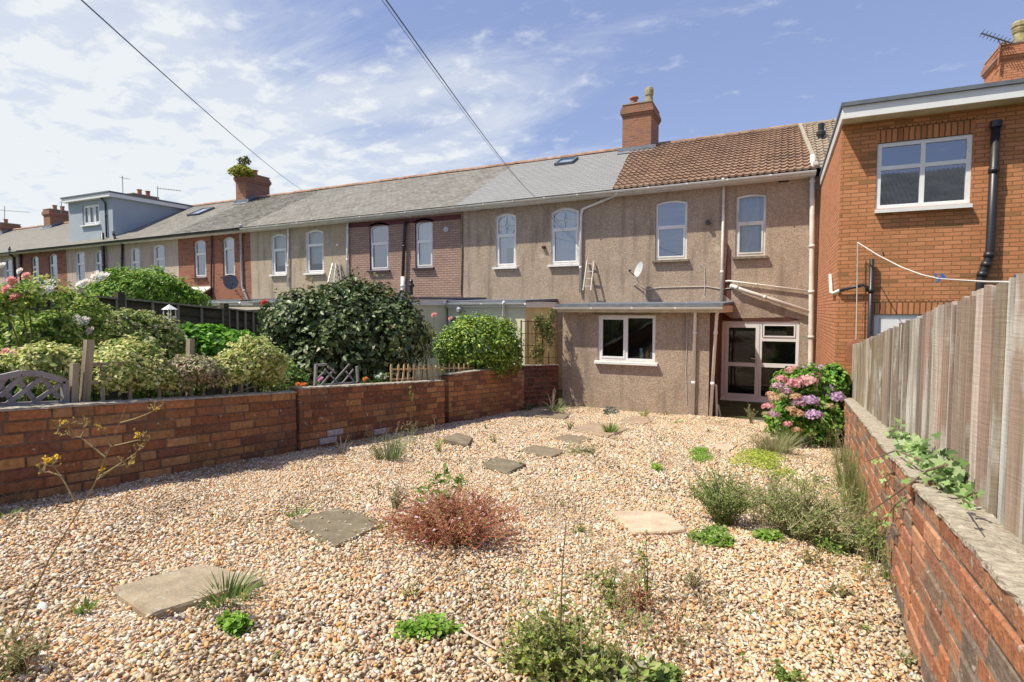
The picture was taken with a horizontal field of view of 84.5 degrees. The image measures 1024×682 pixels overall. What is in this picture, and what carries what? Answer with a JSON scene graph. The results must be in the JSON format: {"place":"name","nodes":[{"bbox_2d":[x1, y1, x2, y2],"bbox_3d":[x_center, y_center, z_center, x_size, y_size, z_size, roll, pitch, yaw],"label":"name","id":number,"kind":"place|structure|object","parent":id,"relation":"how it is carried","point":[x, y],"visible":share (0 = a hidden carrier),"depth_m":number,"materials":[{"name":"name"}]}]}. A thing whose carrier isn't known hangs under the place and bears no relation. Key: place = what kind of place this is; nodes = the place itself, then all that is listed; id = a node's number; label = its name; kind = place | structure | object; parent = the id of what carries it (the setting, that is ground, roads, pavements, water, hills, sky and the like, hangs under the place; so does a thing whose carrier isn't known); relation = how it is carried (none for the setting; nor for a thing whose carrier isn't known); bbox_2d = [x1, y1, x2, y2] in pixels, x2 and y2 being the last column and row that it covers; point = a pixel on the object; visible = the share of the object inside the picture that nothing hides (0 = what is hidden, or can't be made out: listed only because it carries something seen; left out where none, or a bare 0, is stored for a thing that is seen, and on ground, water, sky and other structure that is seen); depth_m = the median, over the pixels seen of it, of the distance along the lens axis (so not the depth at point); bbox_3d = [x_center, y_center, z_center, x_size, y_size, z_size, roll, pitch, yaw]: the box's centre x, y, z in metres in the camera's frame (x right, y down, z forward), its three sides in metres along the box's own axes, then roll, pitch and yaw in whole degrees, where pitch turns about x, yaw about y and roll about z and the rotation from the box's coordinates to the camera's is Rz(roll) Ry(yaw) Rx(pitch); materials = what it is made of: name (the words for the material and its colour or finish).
{"place":"outdoors","nodes":[
{"label":"outdoors","id":0,"kind":"place"},
{"bbox_2d":[0,309,93,401],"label":"bush","id":1,"kind":"object","parent":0,"point":[60,328],"visible":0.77,"depth_m":5.45,"materials":[{"name":"green plant"}]},
{"bbox_2d":[81,0,301,189],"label":"overhead cable","id":2,"kind":"object","parent":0,"point":[165,75],"visible":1,"depth_m":6.34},
{"bbox_2d":[0,405,923,681],"bbox_3d":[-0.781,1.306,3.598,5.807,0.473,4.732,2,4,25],"label":"gravel","id":3,"kind":"structure","parent":0,"point":[96,521],"depth_m":3.06,"materials":[{"name":"beige gravel"}]},
{"bbox_2d":[0,639,51,679],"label":"weed","id":4,"kind":"object","parent":3,"relation":"on","point":[17,662],"visible":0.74,"depth_m":2.08,"materials":[{"name":"green plant"}]},
{"bbox_2d":[0,608,60,681],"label":"straggling weed","id":5,"kind":"object","parent":3,"relation":"on","point":[13,633],"visible":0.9,"depth_m":2.09,"materials":[{"name":"green plant"}]},
{"bbox_2d":[8,401,165,655],"bbox_3d":[-1.782,0.736,2.394,0.550,0.968,0.319,-2,4,-33],"label":"budding stem","id":6,"kind":"object","parent":3,"relation":"on","point":[51,459],"visible":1,"depth_m":2.39,"materials":[{"name":"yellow plant"}]},
{"bbox_2d":[113,564,263,620],"bbox_3d":[-1.643,1.253,2.865,0.461,0.094,0.536,2,4,35],"label":"paving slab","id":7,"kind":"object","parent":3,"relation":"on","point":[161,594],"depth_m":2.78,"materials":[{"name":"stone"}]},
{"bbox_2d":[182,564,271,610],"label":"grass tuft","id":8,"kind":"object","parent":3,"relation":"on","point":[235,591],"visible":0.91,"depth_m":2.78,"materials":[{"name":"green plant"}]},
{"bbox_2d":[215,609,254,638],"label":"ground weed","id":9,"kind":"object","parent":3,"relation":"on","point":[233,622],"visible":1,"depth_m":2.44,"materials":[{"name":"green plant"}]},
{"bbox_2d":[205,505,366,563],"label":"straggling weed","id":10,"kind":"object","parent":3,"relation":"on","point":[321,541],"visible":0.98,"depth_m":3.51,"materials":[{"name":"green plant"}]},
{"bbox_2d":[287,507,379,547],"bbox_3d":[-1.200,1.294,3.913,0.738,0.107,0.499,3,4,42],"label":"paving slab","id":11,"kind":"object","parent":3,"relation":"on","point":[339,533],"depth_m":3.87,"materials":[{"name":"stone"}]},
{"bbox_2d":[362,434,413,462],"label":"grass tuft","id":12,"kind":"object","parent":3,"relation":"on","point":[391,453],"visible":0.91,"depth_m":6.29,"materials":[{"name":"green plant"}]},
{"bbox_2d":[391,609,463,644],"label":"ground weed","id":13,"kind":"object","parent":3,"relation":"on","point":[432,624],"visible":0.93,"depth_m":2.46,"materials":[{"name":"green plant"}]},
{"bbox_2d":[355,503,519,549],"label":"straggling weed","id":14,"kind":"object","parent":3,"relation":"on","point":[496,542],"visible":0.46,"depth_m":3.64,"materials":[{"name":"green plant"}]},
{"bbox_2d":[412,463,468,513],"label":"weed","id":15,"kind":"object","parent":3,"relation":"on","point":[446,471],"visible":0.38,"depth_m":4.21,"materials":[{"name":"green plant"}]},
{"bbox_2d":[366,482,533,554],"bbox_3d":[-0.392,1.149,3.728,1.098,0.401,1.126,2,4,25],"label":"red weed","id":16,"kind":"object","parent":3,"relation":"on","point":[466,523],"visible":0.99,"depth_m":3.64,"materials":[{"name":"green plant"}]},
{"bbox_2d":[442,433,472,446],"bbox_3d":[-0.678,1.348,7.652,0.388,0.130,0.564,1,3,16],"label":"paving slab","id":17,"kind":"object","parent":3,"relation":"on","point":[458,439],"depth_m":7.51,"materials":[{"name":"brown stone"}]},
{"bbox_2d":[482,457,525,474],"bbox_3d":[-0.117,1.381,6.209,0.490,0.108,0.698,2,4,25],"label":"paving slab","id":18,"kind":"object","parent":3,"relation":"on","point":[502,465],"depth_m":6.13,"materials":[{"name":"stone"}]},
{"bbox_2d":[520,445,564,458],"bbox_3d":[0.381,1.420,7.194,0.549,0.109,0.699,2,4,25],"label":"paving slab","id":19,"kind":"object","parent":3,"relation":"on","point":[541,451],"depth_m":7.12,"materials":[{"name":"brown stone"}]},
{"bbox_2d":[493,601,617,681],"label":"herb clump","id":20,"kind":"object","parent":3,"relation":"on","point":[543,665],"visible":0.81,"depth_m":2.15,"materials":[{"name":"green plant"}]},
{"bbox_2d":[504,580,641,678],"bbox_3d":[0.239,1.156,2.204,0.549,0.341,0.226,1,3,15],"label":"straggling weed","id":21,"kind":"object","parent":3,"relation":"on","point":[547,629],"visible":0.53,"depth_m":2.20,"materials":[{"name":"green plant"}]},
{"bbox_2d":[520,558,659,681],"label":"straggling weed","id":22,"kind":"object","parent":3,"relation":"on","point":[630,611],"visible":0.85,"depth_m":2.18,"materials":[{"name":"green plant"}]},
{"bbox_2d":[570,422,629,437],"bbox_3d":[1.503,1.511,9.589,0.814,0.184,1.600,2,4,25],"label":"paving slab","id":23,"kind":"object","parent":3,"relation":"on","point":[595,428],"depth_m":9.39,"materials":[{"name":"stone"}]},
{"bbox_2d":[587,564,635,611],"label":"weed","id":24,"kind":"object","parent":3,"relation":"on","point":[609,582],"visible":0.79,"depth_m":2.78,"materials":[{"name":"green plant"}]},
{"bbox_2d":[575,640,661,681],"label":"herb clump","id":25,"kind":"object","parent":3,"relation":"on","point":[633,673],"visible":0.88,"depth_m":2.11,"materials":[{"name":"green plant"}]},
{"bbox_2d":[629,573,654,611],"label":"weed","id":26,"kind":"object","parent":3,"relation":"on","point":[641,605],"visible":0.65,"depth_m":2.75,"materials":[{"name":"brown plant"}]},
{"bbox_2d":[636,530,652,605],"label":"weed","id":27,"kind":"object","parent":3,"relation":"on","point":[645,581],"visible":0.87,"depth_m":2.87,"materials":[{"name":"green plant"}]},
{"bbox_2d":[610,511,685,537],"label":"paving slab","id":28,"kind":"structure","parent":3,"relation":"on","point":[636,523],"depth_m":4.20,"materials":[{"name":"stone"}]},
{"bbox_2d":[598,550,708,675],"bbox_3d":[0.547,1.172,2.562,0.305,0.370,0.767,-1,3,-21],"label":"straggling weed","id":29,"kind":"object","parent":3,"relation":"on","point":[628,581],"visible":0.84,"depth_m":2.46,"materials":[{"name":"green plant"}]},
{"bbox_2d":[637,660,684,681],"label":"ground weed","id":30,"kind":"object","parent":3,"relation":"on","point":[668,672],"visible":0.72,"depth_m":2.20,"materials":[{"name":"green plant"}]},
{"bbox_2d":[687,523,735,549],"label":"ground weed","id":31,"kind":"object","parent":3,"relation":"on","point":[716,535],"visible":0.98,"depth_m":3.88,"materials":[{"name":"green plant"}]},
{"bbox_2d":[684,463,764,525],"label":"herb clump","id":32,"kind":"object","parent":3,"relation":"on","point":[724,513],"visible":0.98,"depth_m":4.27,"materials":[{"name":"green plant"}]},
{"bbox_2d":[727,446,787,474],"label":"ground weed","id":33,"kind":"object","parent":3,"relation":"on","point":[759,456],"visible":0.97,"depth_m":6.92,"materials":[{"name":"green plant"}]},
{"bbox_2d":[682,576,849,630],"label":"straggling weed","id":34,"kind":"object","parent":3,"relation":"on","point":[716,594],"visible":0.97,"depth_m":2.79,"materials":[{"name":"green plant"}]},
{"bbox_2d":[751,528,785,544],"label":"ground weed","id":35,"kind":"object","parent":3,"relation":"on","point":[763,534],"visible":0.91,"depth_m":3.93,"materials":[{"name":"green plant"}]},
{"bbox_2d":[744,468,792,528],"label":"straggling weed","id":36,"kind":"object","parent":3,"relation":"on","point":[762,517],"visible":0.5,"depth_m":4.30,"materials":[{"name":"green plant"}]},
{"bbox_2d":[740,424,810,453],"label":"grass tuft","id":37,"kind":"object","parent":3,"relation":"on","point":[771,447],"visible":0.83,"depth_m":7.76,"materials":[{"name":"green plant"}]},
{"bbox_2d":[710,469,847,544],"bbox_3d":[2.033,1.250,4.251,0.427,0.403,1.212,-1,3,-21],"label":"straggling weed","id":38,"kind":"object","parent":3,"relation":"on","point":[813,538],"visible":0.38,"depth_m":4.17,"materials":[{"name":"green plant"}]},
{"bbox_2d":[767,657,807,681],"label":"weed","id":39,"kind":"object","parent":3,"relation":"on","point":[782,674],"visible":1,"depth_m":2.22,"materials":[{"name":"green plant"}]},
{"bbox_2d":[743,465,862,540],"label":"herb clump","id":40,"kind":"object","parent":3,"relation":"on","point":[816,514],"visible":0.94,"depth_m":3.97,"materials":[{"name":"green plant"}]},
{"bbox_2d":[761,362,852,445],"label":"hydrangea bush","id":41,"kind":"object","parent":3,"relation":"on","point":[807,397],"visible":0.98,"depth_m":8.61,"materials":[{"name":"pink plant"}]},
{"bbox_2d":[764,529,880,592],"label":"straggling weed","id":42,"kind":"object","parent":3,"relation":"on","point":[830,561],"visible":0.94,"depth_m":3.40,"materials":[{"name":"green plant"}]},
{"bbox_2d":[811,533,848,558],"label":"ground weed","id":43,"kind":"object","parent":3,"relation":"on","point":[825,541],"visible":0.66,"depth_m":3.76,"materials":[{"name":"green plant"}]},
{"bbox_2d":[825,443,858,489],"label":"grass tuft","id":44,"kind":"object","parent":3,"relation":"on","point":[854,469],"visible":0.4,"depth_m":5.71,"materials":[{"name":"green plant"}]},
{"bbox_2d":[811,470,872,547],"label":"straggling weed","id":45,"kind":"object","parent":3,"relation":"on","point":[842,489],"visible":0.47,"depth_m":4.50,"materials":[{"name":"green plant"}]},
{"bbox_2d":[820,524,864,555],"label":"weed","id":46,"kind":"object","parent":3,"relation":"on","point":[843,542],"visible":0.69,"depth_m":3.72,"materials":[{"name":"green plant"}]},
{"bbox_2d":[826,458,866,514],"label":"grass tuft","id":47,"kind":"object","parent":3,"relation":"on","point":[859,493],"visible":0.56,"depth_m":4.81,"materials":[{"name":"green plant"}]},
{"bbox_2d":[826,418,882,549],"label":"straggling weed","id":48,"kind":"object","parent":3,"relation":"on","point":[848,466],"visible":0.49,"depth_m":5.33,"materials":[{"name":"green plant"}]},
{"bbox_2d":[846,508,892,581],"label":"straggling weed","id":49,"kind":"object","parent":3,"relation":"on","point":[866,545],"visible":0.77,"depth_m":3.44,"materials":[{"name":"green plant"}]},
{"bbox_2d":[855,512,884,562],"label":"herb clump","id":50,"kind":"object","parent":3,"relation":"on","point":[870,538],"visible":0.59,"depth_m":3.56,"materials":[{"name":"green plant"}]},
{"bbox_2d":[852,517,899,596],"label":"straggling weed","id":51,"kind":"object","parent":3,"relation":"on","point":[888,578],"visible":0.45,"depth_m":3.21,"materials":[{"name":"green plant"}]},
{"bbox_2d":[0,0,1023,252],"label":"sky","id":52,"kind":"structure","parent":0,"point":[326,93],"materials":[{"name":"blue"}]},
{"bbox_2d":[558,389,771,420],"bbox_3d":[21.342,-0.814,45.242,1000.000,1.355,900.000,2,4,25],"label":"ground","id":53,"kind":"structure","parent":0,"point":[732,409],"depth_m":13.48,"materials":[{"name":"soil"}]},
{"bbox_2d":[0,272,50,401],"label":"rose bush","id":54,"kind":"object","parent":53,"relation":"on","point":[15,301],"visible":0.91,"depth_m":4.98,"materials":[{"name":"green plant"}]},
{"bbox_2d":[0,221,68,286],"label":"cream house","id":55,"kind":"structure","parent":53,"relation":"on","point":[10,268],"depth_m":30.51,"materials":[{"name":"white tile"}]},
{"bbox_2d":[0,219,70,250],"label":"furthest house","id":56,"kind":"structure","parent":53,"relation":"on","point":[10,231],"depth_m":35.84,"materials":[{"name":"brown tile"}]},
{"bbox_2d":[6,205,69,291],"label":"red brick house","id":57,"kind":"structure","parent":53,"relation":"on","point":[44,260],"depth_m":28.79,"materials":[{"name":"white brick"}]},
{"bbox_2d":[0,262,92,343],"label":"rose bush","id":58,"kind":"object","parent":53,"relation":"on","point":[51,285],"visible":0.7,"depth_m":5.55,"materials":[{"name":"green plant"}]},
{"bbox_2d":[0,340,99,400],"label":"variegated shrub","id":59,"kind":"object","parent":53,"relation":"on","point":[56,359],"visible":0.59,"depth_m":4.74,"materials":[{"name":"green plant"}]},
{"bbox_2d":[33,270,111,401],"bbox_3d":[-4.603,0.262,5.959,0.745,2.019,0.709,2,4,25],"label":"rose bush","id":60,"kind":"object","parent":53,"relation":"on","point":[95,322],"visible":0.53,"depth_m":5.94,"materials":[{"name":"green plant"}]},
{"bbox_2d":[78,306,187,399],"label":"mottled shrub","id":61,"kind":"object","parent":53,"relation":"on","point":[143,325],"visible":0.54,"depth_m":6.79,"materials":[{"name":"green plant"}]},
{"bbox_2d":[0,286,267,401],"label":"panel fence","id":62,"kind":"object","parent":53,"relation":"on","point":[224,314],"visible":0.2,"depth_m":9.74,"materials":[{"name":"brown wood"}]},
{"bbox_2d":[79,333,189,399],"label":"variegated shrub","id":63,"kind":"object","parent":53,"relation":"on","point":[152,370],"visible":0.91,"depth_m":5.13,"materials":[{"name":"green plant"}]},
{"bbox_2d":[55,189,227,293],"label":"dormer house","id":64,"kind":"structure","parent":53,"relation":"on","point":[99,221],"depth_m":26.81,"materials":[{"name":"blue paint"}]},
{"bbox_2d":[77,263,212,306],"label":"laurel hedge","id":65,"kind":"object","parent":53,"relation":"on","point":[171,289],"visible":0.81,"depth_m":14.33,"materials":[{"name":"green plant"}]},
{"bbox_2d":[0,312,309,401],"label":"ground cover","id":66,"kind":"object","parent":53,"relation":"on","point":[293,369],"visible":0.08,"depth_m":6.78,"materials":[{"name":"green plant"}]},
{"bbox_2d":[69,339,242,402],"bbox_3d":[-3.351,0.612,5.420,0.108,1.320,1.719,2,4,25],"label":"rail fence","id":67,"kind":"object","parent":53,"relation":"on","point":[86,380],"visible":0.23,"depth_m":4.78,"materials":[{"name":"brown wood"}]},
{"bbox_2d":[109,199,284,297],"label":"cream render house","id":68,"kind":"structure","parent":53,"relation":"on","point":[142,251],"depth_m":25.21,"materials":[{"name":"beige paint"}]},
{"bbox_2d":[156,321,260,394],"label":"hydrangea bush","id":69,"kind":"object","parent":53,"relation":"on","point":[210,340],"visible":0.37,"depth_m":7.94,"materials":[{"name":"green plant"}]},
{"bbox_2d":[210,332,291,393],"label":"variegated shrub","id":70,"kind":"object","parent":53,"relation":"on","point":[259,361],"visible":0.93,"depth_m":6.23,"materials":[{"name":"green plant"}]},
{"bbox_2d":[167,170,345,299],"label":"red brick house","id":71,"kind":"structure","parent":53,"relation":"on","point":[210,260],"depth_m":23.41,"materials":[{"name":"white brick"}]},
{"bbox_2d":[220,237,234,277],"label":"window","id":72,"kind":"structure","parent":71,"relation":"in","point":[229,259],"depth_m":22.88,"materials":[{"name":"white plastic"}]},
{"bbox_2d":[227,156,254,178],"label":"chimney weed","id":73,"kind":"object","parent":71,"relation":"attached to","point":[242,169],"visible":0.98,"depth_m":26.68,"materials":[{"name":"green plant"}]},
{"bbox_2d":[0,364,558,506],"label":"garden wall","id":74,"kind":"structure","parent":53,"relation":"on","point":[190,433],"depth_m":5.77,"materials":[{"name":"brick"}]},
{"bbox_2d":[0,370,69,405],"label":"lattice panel","id":75,"kind":"object","parent":74,"relation":"attached to","point":[62,384],"visible":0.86,"depth_m":4.43,"materials":[{"name":"grey wood"}]},
{"bbox_2d":[313,363,358,385],"bbox_3d":[-2.332,0.448,7.514,0.031,0.346,0.839,2,4,25],"label":"lattice panel","id":76,"kind":"object","parent":74,"relation":"attached to","point":[315,378],"visible":0.91,"depth_m":7.44,"materials":[{"name":"grey wood"}]},
{"bbox_2d":[390,363,473,381],"bbox_3d":[-1.291,0.514,9.743,0.027,0.478,2.635,2,4,25],"label":"picket fence","id":77,"kind":"object","parent":74,"relation":"attached to","point":[423,369],"visible":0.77,"depth_m":9.31,"materials":[{"name":"beige wood"}]},
{"bbox_2d":[520,320,557,364],"bbox_3d":[0.676,0.100,13.441,0.051,1.226,2.335,2,4,25],"label":"trellis","id":78,"kind":"object","parent":74,"relation":"attached to","point":[535,345],"visible":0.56,"depth_m":13.14,"materials":[{"name":"brown wood"}]},
{"bbox_2d":[529,307,571,364],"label":"climbing plant","id":79,"kind":"object","parent":78,"relation":"attached to","point":[546,337],"visible":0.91,"depth_m":13.33,"materials":[{"name":"green plant"}]},
{"bbox_2d":[189,175,433,306],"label":"cream pebbledash house","id":80,"kind":"structure","parent":53,"relation":"on","point":[288,256],"depth_m":21.35,"materials":[{"name":"beige concrete"}]},
{"bbox_2d":[269,234,286,275],"bbox_3d":[-8.872,-3.283,21.542,0.883,1.602,0.300,2,4,25],"label":"window","id":81,"kind":"structure","parent":80,"relation":"in","point":[279,254],"depth_m":21.68,"materials":[{"name":"white plastic"}]},
{"bbox_2d":[303,230,324,274],"bbox_3d":[-7.234,-3.267,20.769,0.979,1.640,0.300,2,4,25],"label":"window","id":82,"kind":"structure","parent":80,"relation":"in","point":[315,249],"depth_m":20.91,"materials":[{"name":"white plastic"}]},
{"bbox_2d":[257,266,432,389],"bbox_3d":[-2.813,0.068,9.517,2.599,2.681,2.799,2,4,25],"label":"camellia bush","id":83,"kind":"object","parent":53,"relation":"on","point":[339,328],"visible":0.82,"depth_m":9.01,"materials":[{"name":"green plant"}]},
{"bbox_2d":[247,162,531,380],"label":"mauve brick house","id":84,"kind":"structure","parent":53,"relation":"on","point":[416,253],"depth_m":18.97,"materials":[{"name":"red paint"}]},
{"bbox_2d":[367,225,389,271],"bbox_3d":[-4.591,-3.198,19.479,0.946,1.633,0.220,2,4,25],"label":"window","id":85,"kind":"structure","parent":84,"relation":"in","point":[380,269],"depth_m":19.54,"materials":[{"name":"white plastic"}]},
{"bbox_2d":[412,222,434,269],"bbox_3d":[-2.896,-3.179,18.737,0.821,1.620,0.324,2,4,25],"label":"window","id":86,"kind":"structure","parent":84,"relation":"in","point":[424,230],"depth_m":18.86,"materials":[{"name":"white plastic"}]},
{"bbox_2d":[406,304,452,380],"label":"rose bush","id":87,"kind":"object","parent":53,"relation":"on","point":[430,336],"visible":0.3,"depth_m":10.43,"materials":[{"name":"green plant"}]},
{"bbox_2d":[432,311,524,379],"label":"privet bush","id":88,"kind":"object","parent":53,"relation":"on","point":[498,337],"visible":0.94,"depth_m":10.96,"materials":[{"name":"green plant"}]},
{"bbox_2d":[445,147,643,388],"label":"pebbledash slate house","id":89,"kind":"structure","parent":53,"relation":"on","point":[525,259],"depth_m":17.00,"materials":[{"name":"beige concrete"}]},
{"bbox_2d":[492,214,517,268],"bbox_3d":[-0.166,-3.084,17.451,0.835,1.701,0.324,2,4,25],"label":"window","id":90,"kind":"structure","parent":89,"relation":"in","point":[506,223],"depth_m":17.56,"materials":[{"name":"white plastic"}]},
{"bbox_2d":[547,208,579,266],"bbox_3d":[1.574,-3.057,16.631,0.994,1.714,0.324,2,4,25],"label":"window","id":91,"kind":"structure","parent":89,"relation":"in","point":[564,250],"depth_m":16.74,"materials":[{"name":"white plastic"}]},
{"bbox_2d":[553,86,816,416],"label":"pebbledash house","id":92,"kind":"structure","parent":53,"relation":"on","point":[714,235],"depth_m":14.59,"materials":[{"name":"brown concrete"}]},
{"bbox_2d":[652,200,688,261],"bbox_3d":[4.316,-2.978,15.281,0.973,1.667,0.220,2,4,25],"label":"window","id":93,"kind":"structure","parent":92,"relation":"in","point":[658,258],"depth_m":15.31,"materials":[{"name":"white plastic"}]},
{"bbox_2d":[724,324,759,398],"bbox_3d":[5.991,0.523,14.699,0.827,1.925,0.114,2,4,25],"label":"door","id":94,"kind":"structure","parent":92,"relation":"in","point":[740,395],"depth_m":14.69,"materials":[{"name":"white plastic"}]},
{"bbox_2d":[732,194,767,258],"bbox_3d":[6.134,-2.937,14.470,0.846,1.644,0.304,2,4,25],"label":"window","id":95,"kind":"structure","parent":92,"relation":"in","point":[751,208],"depth_m":14.55,"materials":[{"name":"white plastic"}]},
{"bbox_2d":[798,19,1023,435],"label":"brick house","id":96,"kind":"structure","parent":53,"relation":"on","point":[930,183],"depth_m":8.81,"materials":[{"name":"orange brick"}]},
{"bbox_2d":[856,242,1015,339],"bbox_3d":[4.221,-0.611,5.671,0.559,1.554,7.109,2,4,25],"label":"washing line","id":97,"kind":"object","parent":96,"relation":"attached to","point":[942,277],"visible":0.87,"depth_m":7.10,"materials":[{"name":"white plastic"}]},
{"bbox_2d":[842,397,1023,681],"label":"garden wall","id":98,"kind":"structure","parent":53,"relation":"on","point":[958,588],"depth_m":2.02,"materials":[{"name":"brick"}]},
{"bbox_2d":[851,418,985,531],"bbox_3d":[2.231,0.919,3.225,0.371,1.028,3.350,2,4,28],"label":"ivy","id":99,"kind":"object","parent":98,"relation":"attached to","point":[941,473],"visible":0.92,"depth_m":2.60,"materials":[{"name":"green plant"}]},
{"bbox_2d":[851,273,1023,543],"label":"paling fence","id":100,"kind":"object","parent":53,"relation":"on","point":[952,373],"visible":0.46,"depth_m":2.38,"materials":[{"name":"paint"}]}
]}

